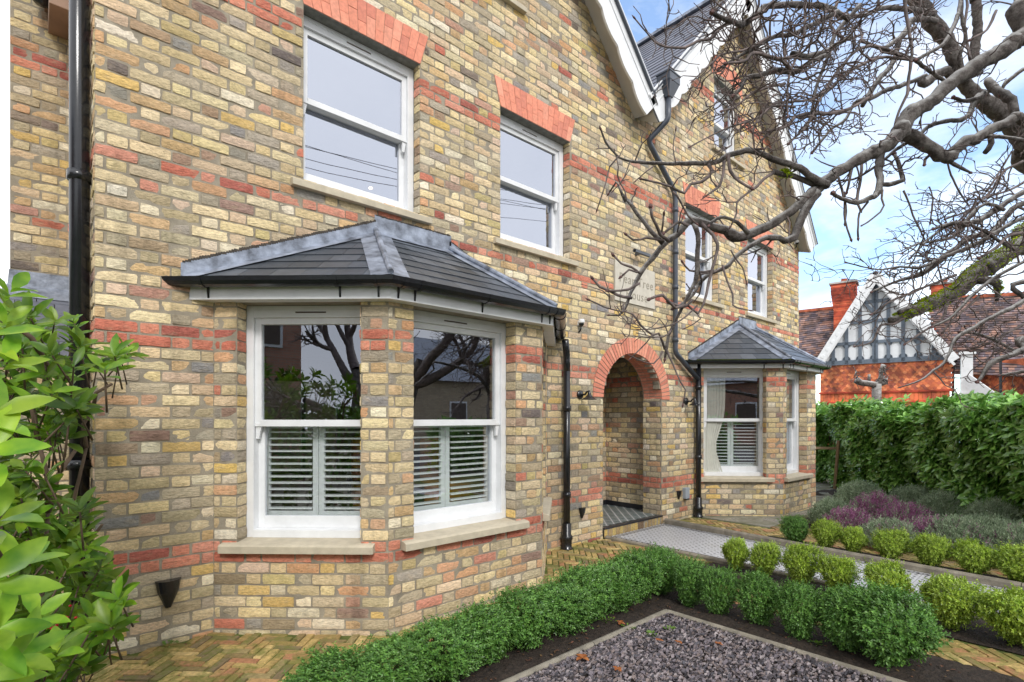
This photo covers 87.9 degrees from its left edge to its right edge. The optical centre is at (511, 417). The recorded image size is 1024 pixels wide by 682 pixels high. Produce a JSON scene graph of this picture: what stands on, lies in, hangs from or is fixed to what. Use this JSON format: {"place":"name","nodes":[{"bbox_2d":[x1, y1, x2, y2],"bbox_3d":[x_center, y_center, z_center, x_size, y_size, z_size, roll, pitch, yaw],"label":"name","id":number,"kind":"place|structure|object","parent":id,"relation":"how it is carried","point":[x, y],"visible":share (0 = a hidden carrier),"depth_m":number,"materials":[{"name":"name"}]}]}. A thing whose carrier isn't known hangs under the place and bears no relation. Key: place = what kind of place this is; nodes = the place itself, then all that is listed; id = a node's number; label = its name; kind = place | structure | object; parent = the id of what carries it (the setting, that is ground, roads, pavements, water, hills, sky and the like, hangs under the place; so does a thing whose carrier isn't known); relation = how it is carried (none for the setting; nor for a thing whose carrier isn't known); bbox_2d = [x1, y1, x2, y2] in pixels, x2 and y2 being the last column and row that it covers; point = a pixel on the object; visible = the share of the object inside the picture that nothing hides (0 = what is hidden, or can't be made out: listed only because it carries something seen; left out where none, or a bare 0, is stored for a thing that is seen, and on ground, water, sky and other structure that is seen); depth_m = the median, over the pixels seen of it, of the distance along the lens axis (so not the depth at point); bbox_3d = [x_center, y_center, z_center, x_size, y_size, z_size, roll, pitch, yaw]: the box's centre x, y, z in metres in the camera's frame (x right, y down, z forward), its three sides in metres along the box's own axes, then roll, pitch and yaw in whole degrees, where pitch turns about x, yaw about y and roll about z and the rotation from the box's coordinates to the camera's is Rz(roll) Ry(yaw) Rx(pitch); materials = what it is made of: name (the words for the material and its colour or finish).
{"place":"outdoors","nodes":[
{"label":"outdoors","id":0,"kind":"place"},
{"bbox_2d":[0,0,1023,404],"label":"sky","id":1,"kind":"structure","parent":0,"point":[827,216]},
{"bbox_2d":[78,517,1023,681],"bbox_3d":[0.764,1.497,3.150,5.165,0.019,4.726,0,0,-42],"label":"herringbone paving","id":2,"kind":"structure","parent":0,"point":[181,660],"depth_m":3.33,"materials":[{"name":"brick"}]},
{"bbox_2d":[162,640,178,647],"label":"weed","id":3,"kind":"object","parent":2,"relation":"on","point":[165,644],"visible":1,"depth_m":3.48,"materials":[{"name":"green plant"}]},
{"bbox_2d":[134,548,993,679],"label":"leaf litter","id":4,"kind":"object","parent":2,"relation":"on","point":[643,614],"visible":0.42,"depth_m":3.46,"materials":[{"name":"brown plant"}]},
{"bbox_2d":[906,513,964,547],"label":"heather plant","id":5,"kind":"object","parent":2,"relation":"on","point":[919,521],"visible":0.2,"depth_m":5.96,"materials":[{"name":"purple plant"}]},
{"bbox_2d":[917,513,999,556],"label":"heather plant","id":6,"kind":"object","parent":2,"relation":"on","point":[954,526],"visible":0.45,"depth_m":5.65,"materials":[{"name":"green plant"}]},
{"bbox_2d":[422,589,682,681],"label":"soil bed","id":7,"kind":"object","parent":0,"point":[514,662],"visible":0.41,"depth_m":3.49,"materials":[{"name":"brown soil"}]},
{"bbox_2d":[278,641,395,681],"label":"box bush","id":8,"kind":"object","parent":7,"relation":"on","point":[320,668],"visible":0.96,"depth_m":2.57,"materials":[{"name":"green plant"}]},
{"bbox_2d":[347,629,437,681],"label":"box bush","id":9,"kind":"object","parent":7,"relation":"on","point":[393,645],"visible":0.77,"depth_m":2.75,"materials":[{"name":"green plant"}]},
{"bbox_2d":[391,609,501,681],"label":"box bush","id":10,"kind":"object","parent":7,"relation":"on","point":[453,662],"visible":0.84,"depth_m":2.91,"materials":[{"name":"green plant"}]},
{"bbox_2d":[444,598,528,665],"bbox_3d":[-0.165,1.317,3.252,0.472,0.404,0.532,0,0,40],"label":"box bush","id":11,"kind":"object","parent":7,"relation":"on","point":[503,642],"visible":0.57,"depth_m":3.17,"materials":[{"name":"green plant"}]},
{"bbox_2d":[487,581,565,651],"bbox_3d":[0.074,1.303,3.450,0.511,0.421,0.531,0,0,-45],"label":"box bush","id":12,"kind":"object","parent":7,"relation":"on","point":[539,621],"visible":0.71,"depth_m":3.35,"materials":[{"name":"green plant"}]},
{"bbox_2d":[530,577,603,636],"bbox_3d":[0.340,1.315,3.659,0.518,0.425,0.536,0,0,-28],"label":"box bush","id":13,"kind":"object","parent":7,"relation":"on","point":[571,621],"visible":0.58,"depth_m":3.55,"materials":[{"name":"green plant"}]},
{"bbox_2d":[545,560,624,623],"bbox_3d":[0.539,1.290,3.902,0.549,0.464,0.583,0,0,29],"label":"box bush","id":14,"kind":"object","parent":7,"relation":"on","point":[587,574],"visible":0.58,"depth_m":3.79,"materials":[{"name":"green plant"}]},
{"bbox_2d":[584,557,651,613],"bbox_3d":[0.799,1.298,4.093,0.544,0.433,0.467,0,0,-29],"label":"box bush","id":15,"kind":"object","parent":7,"relation":"on","point":[630,593],"visible":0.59,"depth_m":4.00,"materials":[{"name":"green plant"}]},
{"bbox_2d":[607,541,667,601],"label":"box bush","id":16,"kind":"object","parent":7,"relation":"on","point":[642,559],"visible":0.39,"depth_m":4.20,"materials":[{"name":"green plant"}]},
{"bbox_2d":[634,541,682,594],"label":"box bush","id":17,"kind":"object","parent":7,"relation":"on","point":[670,556],"visible":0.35,"depth_m":4.39,"materials":[{"name":"green plant"}]},
{"bbox_2d":[693,479,834,527],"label":"paving","id":18,"kind":"structure","parent":0,"point":[765,521],"depth_m":7.89,"materials":[{"name":"grey stone"}]},
{"bbox_2d":[816,440,839,488],"bbox_3d":[6.245,1.015,10.872,1.079,1.084,0.258,0,0,-11],"label":"hedge stake","id":19,"kind":"object","parent":18,"relation":"on","point":[837,448],"visible":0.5,"depth_m":10.91,"materials":[{"name":"brown wood"}]},
{"bbox_2d":[612,524,1021,615],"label":"tiled path","id":20,"kind":"structure","parent":0,"point":[694,541],"depth_m":6.30,"materials":[{"name":"white tile"}]},
{"bbox_2d":[613,524,1005,599],"bbox_3d":[4.669,1.487,3.672,1.172,0.006,8.940,0,0,-42],"label":"path border line","id":21,"kind":"object","parent":20,"relation":"on","point":[755,542],"visible":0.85,"depth_m":6.27,"materials":[{"name":"black tile"}]},
{"bbox_2d":[816,487,840,496],"bbox_3d":[7.971,1.486,10.941,4.500,0.028,2.300,0,0,-42],"label":"soil bed","id":22,"kind":"object","parent":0,"point":[830,491],"visible":0.05,"depth_m":10.61,"materials":[{"name":"brown soil"}]},
{"bbox_2d":[679,518,1007,577],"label":"herringbone paving","id":23,"kind":"structure","parent":0,"point":[776,532],"depth_m":6.83,"materials":[{"name":"brick"}]},
{"bbox_2d":[822,504,878,529],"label":"heather plant","id":24,"kind":"object","parent":23,"relation":"on","point":[847,516],"visible":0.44,"depth_m":6.55,"materials":[{"name":"purple plant"}]},
{"bbox_2d":[859,515,922,548],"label":"plant","id":25,"kind":"object","parent":23,"relation":"on","point":[870,527],"visible":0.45,"depth_m":5.99,"materials":[{"name":"green plant"}]},
{"bbox_2d":[942,511,1019,546],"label":"hebe plant","id":26,"kind":"object","parent":23,"relation":"on","point":[994,520],"visible":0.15,"depth_m":5.65,"materials":[{"name":"green plant"}]},
{"bbox_2d":[976,518,1023,550],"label":"shrub","id":27,"kind":"object","parent":23,"relation":"on","point":[1013,532],"visible":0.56,"depth_m":5.31,"materials":[{"name":"green plant"}]},
{"bbox_2d":[670,598,1023,681],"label":"soil bed","id":28,"kind":"object","parent":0,"point":[926,671],"visible":0.53,"depth_m":3.29,"materials":[{"name":"brown soil"}]},
{"bbox_2d":[667,552,708,607],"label":"box bush","id":29,"kind":"object","parent":28,"relation":"on","point":[689,571],"visible":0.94,"depth_m":4.15,"materials":[{"name":"green plant"}]},
{"bbox_2d":[698,560,741,614],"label":"box bush","id":30,"kind":"object","parent":28,"relation":"on","point":[715,598],"visible":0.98,"depth_m":3.94,"materials":[{"name":"green plant"}]},
{"bbox_2d":[734,566,782,626],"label":"box bush","id":31,"kind":"object","parent":28,"relation":"on","point":[757,608],"visible":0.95,"depth_m":3.74,"materials":[{"name":"green plant"}]},
{"bbox_2d":[772,576,825,640],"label":"box bush","id":32,"kind":"object","parent":28,"relation":"on","point":[795,600],"visible":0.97,"depth_m":3.51,"materials":[{"name":"green plant"}]},
{"bbox_2d":[808,640,822,645],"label":"weed","id":33,"kind":"object","parent":28,"relation":"on","point":[816,641],"visible":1,"depth_m":3.48,"materials":[{"name":"green plant"}]},
{"bbox_2d":[808,573,884,652],"bbox_3d":[2.156,1.284,3.406,0.458,0.496,0.458,0,0,-1],"label":"box bush","id":34,"kind":"object","parent":28,"relation":"on","point":[839,632],"visible":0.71,"depth_m":3.34,"materials":[{"name":"green plant"}]},
{"bbox_2d":[832,578,953,671],"bbox_3d":[2.285,1.258,3.209,0.571,0.535,0.608,0,0,0],"label":"box bush","id":35,"kind":"object","parent":28,"relation":"on","point":[892,645],"visible":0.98,"depth_m":3.09,"materials":[{"name":"green plant"}]},
{"bbox_2d":[704,562,1023,654],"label":"soil bed","id":36,"kind":"object","parent":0,"point":[979,635],"visible":0.2,"depth_m":3.66,"materials":[{"name":"brown soil"}]},
{"bbox_2d":[720,535,750,569],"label":"box bush","id":37,"kind":"object","parent":36,"relation":"on","point":[732,547],"visible":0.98,"depth_m":5.06,"materials":[{"name":"green plant"}]},
{"bbox_2d":[746,539,781,576],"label":"box bush","id":38,"kind":"object","parent":36,"relation":"on","point":[766,558],"visible":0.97,"depth_m":4.86,"materials":[{"name":"green plant"}]},
{"bbox_2d":[779,541,823,584],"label":"box bush","id":39,"kind":"object","parent":36,"relation":"on","point":[795,559],"visible":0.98,"depth_m":4.63,"materials":[{"name":"green plant"}]},
{"bbox_2d":[814,551,863,590],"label":"box bush","id":40,"kind":"object","parent":36,"relation":"on","point":[833,569],"visible":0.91,"depth_m":4.40,"materials":[{"name":"green plant"}]},
{"bbox_2d":[859,555,916,609],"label":"box bush","id":41,"kind":"object","parent":36,"relation":"on","point":[889,572],"visible":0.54,"depth_m":4.05,"materials":[{"name":"green plant"}]},
{"bbox_2d":[911,570,989,631],"bbox_3d":[3.092,1.292,3.733,0.411,0.431,0.446,0,0,13],"label":"box bush","id":42,"kind":"object","parent":36,"relation":"on","point":[946,593],"visible":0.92,"depth_m":3.65,"materials":[{"name":"green plant"}]},
{"bbox_2d":[967,582,1023,648],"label":"box bush","id":43,"kind":"object","parent":36,"relation":"on","point":[1007,620],"visible":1,"depth_m":3.43,"materials":[{"name":"green plant"}]},
{"bbox_2d":[768,536,1016,580],"bbox_3d":[4.536,1.474,4.704,0.349,0.028,4.691,0,0,-38],"label":"soil bed","id":44,"kind":"object","parent":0,"point":[990,575],"visible":0.21,"depth_m":5.43,"materials":[{"name":"brown soil"}]},
{"bbox_2d":[776,512,809,542],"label":"box bush","id":45,"kind":"object","parent":44,"relation":"on","point":[793,527],"visible":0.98,"depth_m":6.19,"materials":[{"name":"green plant"}]},
{"bbox_2d":[808,517,842,547],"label":"box bush","id":46,"kind":"object","parent":44,"relation":"on","point":[825,532],"visible":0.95,"depth_m":5.90,"materials":[{"name":"green plant"}]},
{"bbox_2d":[839,524,869,553],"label":"box bush","id":47,"kind":"object","parent":44,"relation":"on","point":[853,539],"visible":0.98,"depth_m":5.68,"materials":[{"name":"green plant"}]},
{"bbox_2d":[870,526,912,559],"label":"box bush","id":48,"kind":"object","parent":44,"relation":"on","point":[891,544],"visible":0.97,"depth_m":5.42,"materials":[{"name":"green plant"}]},
{"bbox_2d":[908,530,954,567],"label":"box bush","id":49,"kind":"object","parent":44,"relation":"on","point":[925,547],"visible":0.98,"depth_m":5.14,"materials":[{"name":"green plant"}]},
{"bbox_2d":[949,534,997,574],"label":"box bush","id":50,"kind":"object","parent":44,"relation":"on","point":[966,551],"visible":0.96,"depth_m":4.87,"materials":[{"name":"green plant"}]},
{"bbox_2d":[991,540,1023,582],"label":"box bush","id":51,"kind":"object","parent":44,"relation":"on","point":[1009,560],"visible":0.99,"depth_m":4.65,"materials":[{"name":"green plant"}]},
{"bbox_2d":[799,270,1023,405],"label":"neighbour house","id":52,"kind":"structure","parent":0,"point":[826,337],"depth_m":25.75,"materials":[{"name":"brick"}]},
{"label":"ground","id":53,"kind":"structure","parent":0,"visible":0},
{"bbox_2d":[0,0,831,655],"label":"brick house","id":54,"kind":"structure","parent":53,"relation":"on","point":[258,230],"depth_m":4.47,"materials":[{"name":"brown brick"}]},
{"bbox_2d":[218,305,374,554],"bbox_3d":[-1.471,0.067,3.794,1.065,1.730,0.373,0,0,1],"label":"window","id":55,"kind":"structure","parent":54,"relation":"in","point":[319,530],"depth_m":3.83,"materials":[{"name":"white paint"}]},
{"bbox_2d":[264,376,339,477],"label":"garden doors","id":56,"kind":"structure","parent":54,"relation":"in","point":[303,381],"depth_m":10.24,"materials":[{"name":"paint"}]},
{"bbox_2d":[271,447,350,499],"bbox_3d":[-2.653,0.805,6.665,1.800,0.750,0.900,0,0,-42],"label":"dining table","id":57,"kind":"object","parent":54,"relation":"in","point":[311,454],"visible":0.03,"depth_m":6.51,"materials":[{"name":"brown wood"}]},
{"bbox_2d":[351,436,360,509],"bbox_3d":[-1.554,0.705,6.213,0.600,0.950,0.660,0,0,-19],"label":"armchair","id":58,"kind":"object","parent":54,"relation":"in","point":[355,441],"visible":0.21,"depth_m":6.32,"materials":[{"name":"fabric"}]},
{"bbox_2d":[290,15,431,224],"bbox_3d":[-1.281,-2.472,4.519,1.247,1.428,0.285,0,0,-42],"label":"window","id":59,"kind":"structure","parent":54,"relation":"in","point":[358,100],"depth_m":4.55,"materials":[{"name":"white paint"}]},
{"bbox_2d":[420,438,483,504],"bbox_3d":[-0.681,0.705,6.326,0.660,0.950,0.600,0,0,19],"label":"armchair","id":60,"kind":"object","parent":54,"relation":"in","point":[437,469],"visible":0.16,"depth_m":6.13,"materials":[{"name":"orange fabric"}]},
{"bbox_2d":[401,310,529,551],"bbox_3d":[-0.417,0.067,4.213,1.190,1.730,0.373,0,0,-42],"label":"window","id":61,"kind":"structure","parent":54,"relation":"in","point":[445,521],"depth_m":4.33,"materials":[{"name":"white paint"}]},
{"bbox_2d":[503,0,526,14],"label":"window","id":62,"kind":"structure","parent":54,"relation":"in","point":[515,4],"depth_m":5.55,"materials":[{"name":"white paint"}]},
{"bbox_2d":[493,114,578,266],"bbox_3d":[0.216,-2.472,5.872,1.266,1.428,0.285,0,0,-42],"label":"window","id":63,"kind":"structure","parent":54,"relation":"in","point":[531,163],"depth_m":5.95,"materials":[{"name":"white paint"}]},
{"bbox_2d":[542,497,551,520],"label":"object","id":64,"kind":"structure","parent":54,"relation":"in","point":[547,502],"depth_m":5.11,"materials":[{"name":"white paint"}]},
{"bbox_2d":[578,319,584,332],"bbox_3d":[0.811,-1.071,6.233,0.072,0.158,0.086,0,0,-42],"label":"security sensor","id":65,"kind":"object","parent":54,"relation":"attached to","point":[581,322],"visible":1,"depth_m":6.21,"materials":[{"name":"white paint"}]},
{"bbox_2d":[577,390,596,399],"bbox_3d":[0.878,-0.261,6.188,0.184,0.116,0.239,0,0,-42],"label":"wall lamp","id":66,"kind":"object","parent":54,"relation":"attached to","point":[580,395],"visible":1,"depth_m":6.20,"materials":[{"name":"black plastic"}]},
{"bbox_2d":[633,249,650,256],"bbox_3d":[1.677,-2.150,6.989,0.340,0.046,0.125,0,0,-42],"label":"sign light","id":67,"kind":"object","parent":54,"relation":"attached to","point":[637,252],"visible":0.94,"depth_m":6.94,"materials":[{"name":"paint"}]},
{"bbox_2d":[682,487,689,499],"bbox_3d":[2.570,1.127,7.836,0.110,0.175,0.065,0,0,-42],"label":"socket box","id":68,"kind":"object","parent":54,"relation":"attached to","point":[686,493],"visible":1,"depth_m":7.81,"materials":[{"name":"grey plastic"}]},
{"bbox_2d":[684,398,699,404],"bbox_3d":[2.659,-0.231,7.797,0.184,0.116,0.239,0,0,-42],"label":"wall lamp","id":69,"kind":"object","parent":54,"relation":"attached to","point":[687,401],"visible":0.98,"depth_m":7.79,"materials":[{"name":"black plastic"}]},
{"bbox_2d":[682,208,723,308],"bbox_3d":[2.889,-2.472,8.286,1.213,1.428,0.285,0,0,-42],"label":"window","id":70,"kind":"structure","parent":54,"relation":"in","point":[706,242],"depth_m":8.41,"materials":[{"name":"white paint"}]},
{"bbox_2d":[704,378,724,471],"bbox_3d":[3.131,0.040,8.226,0.339,1.680,0.022,0,0,-2],"label":"curtain","id":71,"kind":"object","parent":54,"relation":"hanging from","point":[715,397],"visible":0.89,"depth_m":8.22,"materials":[{"name":"fabric"}]},
{"bbox_2d":[711,84,745,169],"bbox_3d":[3.501,-4.847,8.840,1.104,1.198,0.285,0,0,-42],"label":"window","id":72,"kind":"structure","parent":54,"relation":"in","point":[720,125],"depth_m":8.96,"materials":[{"name":"white paint"}]},
{"bbox_2d":[701,369,774,481],"bbox_3d":[3.373,0.117,8.145,1.130,1.710,0.373,0,0,3],"label":"window","id":73,"kind":"structure","parent":54,"relation":"in","point":[731,472],"depth_m":8.17,"materials":[{"name":"white paint"}]},
{"bbox_2d":[745,241,777,323],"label":"window","id":74,"kind":"structure","parent":54,"relation":"in","point":[757,269],"depth_m":9.90,"materials":[{"name":"white paint"}]},
{"bbox_2d":[784,371,813,481],"bbox_3d":[4.394,0.117,8.426,1.001,1.710,0.386,0,0,-42],"label":"window","id":75,"kind":"structure","parent":54,"relation":"in","point":[793,474],"depth_m":8.67,"materials":[{"name":"white paint"}]},
{"bbox_2d":[500,609,667,681],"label":"edging kerb","id":76,"kind":"structure","parent":53,"relation":"on","point":[545,664],"depth_m":3.36,"materials":[{"name":"concrete"}]},
{"bbox_2d":[558,617,871,681],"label":"chippings base","id":77,"kind":"object","parent":53,"relation":"on","point":[795,674],"depth_m":3.18,"materials":[{"name":"gravel"}]},
{"bbox_2d":[516,612,891,681],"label":"slate chippings","id":78,"kind":"object","parent":77,"relation":"on","point":[621,647],"visible":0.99,"depth_m":3.22,"materials":[{"name":"grey gravel"}]},
{"bbox_2d":[576,654,588,660],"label":"fallen leaf","id":79,"kind":"object","parent":78,"relation":"on","point":[581,656],"visible":1,"depth_m":3.23,"materials":[{"name":"orange plant"}]},
{"bbox_2d":[667,610,906,681],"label":"edging kerb","id":80,"kind":"structure","parent":53,"relation":"on","point":[802,652],"depth_m":3.39,"materials":[{"name":"concrete"}]},
{"bbox_2d":[605,536,982,618],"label":"edging kerb","id":81,"kind":"structure","parent":53,"relation":"on","point":[725,562],"depth_m":5.52,"materials":[{"name":"concrete"}]},
{"bbox_2d":[581,0,1023,410],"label":"pear tree","id":82,"kind":"object","parent":53,"relation":"on","point":[1000,110],"visible":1,"depth_m":3.48,"materials":[{"name":"brown plant"}]},
{"bbox_2d":[664,518,1023,589],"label":"edging kerb","id":83,"kind":"structure","parent":53,"relation":"on","point":[983,579],"depth_m":5.51,"materials":[{"name":"concrete"}]},
{"bbox_2d":[850,364,893,399],"bbox_3d":[11.475,-0.054,16.981,1.367,3.315,0.484,0,0,-4],"label":"pollarded tree","id":84,"kind":"object","parent":53,"relation":"on","point":[878,383],"visible":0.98,"depth_m":16.93,"materials":[{"name":"grey plant"}]},
{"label":"soil bed","id":85,"kind":"structure","parent":0,"visible":0},
{"bbox_2d":[806,495,853,525],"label":"hebe plant","id":86,"kind":"object","parent":85,"relation":"on","point":[827,504],"visible":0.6,"depth_m":7.24,"materials":[{"name":"green plant"}]},
{"bbox_2d":[832,478,886,511],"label":"hebe plant","id":87,"kind":"object","parent":85,"relation":"on","point":[848,491],"visible":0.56,"depth_m":8.45,"materials":[{"name":"green plant"}]},
{"bbox_2d":[848,490,910,520],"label":"heather plant","id":88,"kind":"object","parent":85,"relation":"on","point":[874,502],"visible":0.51,"depth_m":7.41,"materials":[{"name":"purple plant"}]},
{"bbox_2d":[875,499,939,522],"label":"heather plant","id":89,"kind":"object","parent":85,"relation":"on","point":[904,511],"visible":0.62,"depth_m":6.71,"materials":[{"name":"purple plant"}]},
{"bbox_2d":[888,483,941,515],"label":"hebe plant","id":90,"kind":"object","parent":85,"relation":"on","point":[910,493],"visible":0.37,"depth_m":7.90,"materials":[{"name":"green plant"}]},
{"bbox_2d":[816,388,1023,522],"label":"laurel hedge","id":91,"kind":"object","parent":85,"relation":"on","point":[966,455],"visible":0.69,"depth_m":7.82,"materials":[{"name":"green plant"}]},
{"bbox_2d":[915,487,965,518],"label":"hebe plant","id":92,"kind":"object","parent":85,"relation":"on","point":[935,499],"visible":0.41,"depth_m":7.17,"materials":[{"name":"green plant"}]},
{"bbox_2d":[960,495,1023,523],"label":"hebe plant","id":93,"kind":"object","parent":85,"relation":"on","point":[991,508],"visible":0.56,"depth_m":6.52,"materials":[{"name":"green plant"}]},
{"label":"soil bed","id":94,"kind":"structure","parent":0,"visible":0},
{"bbox_2d":[0,272,149,681],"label":"laurel shrub","id":95,"kind":"object","parent":94,"relation":"on","point":[41,640],"visible":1,"depth_m":1.96,"materials":[{"name":"green plant"}]}
]}

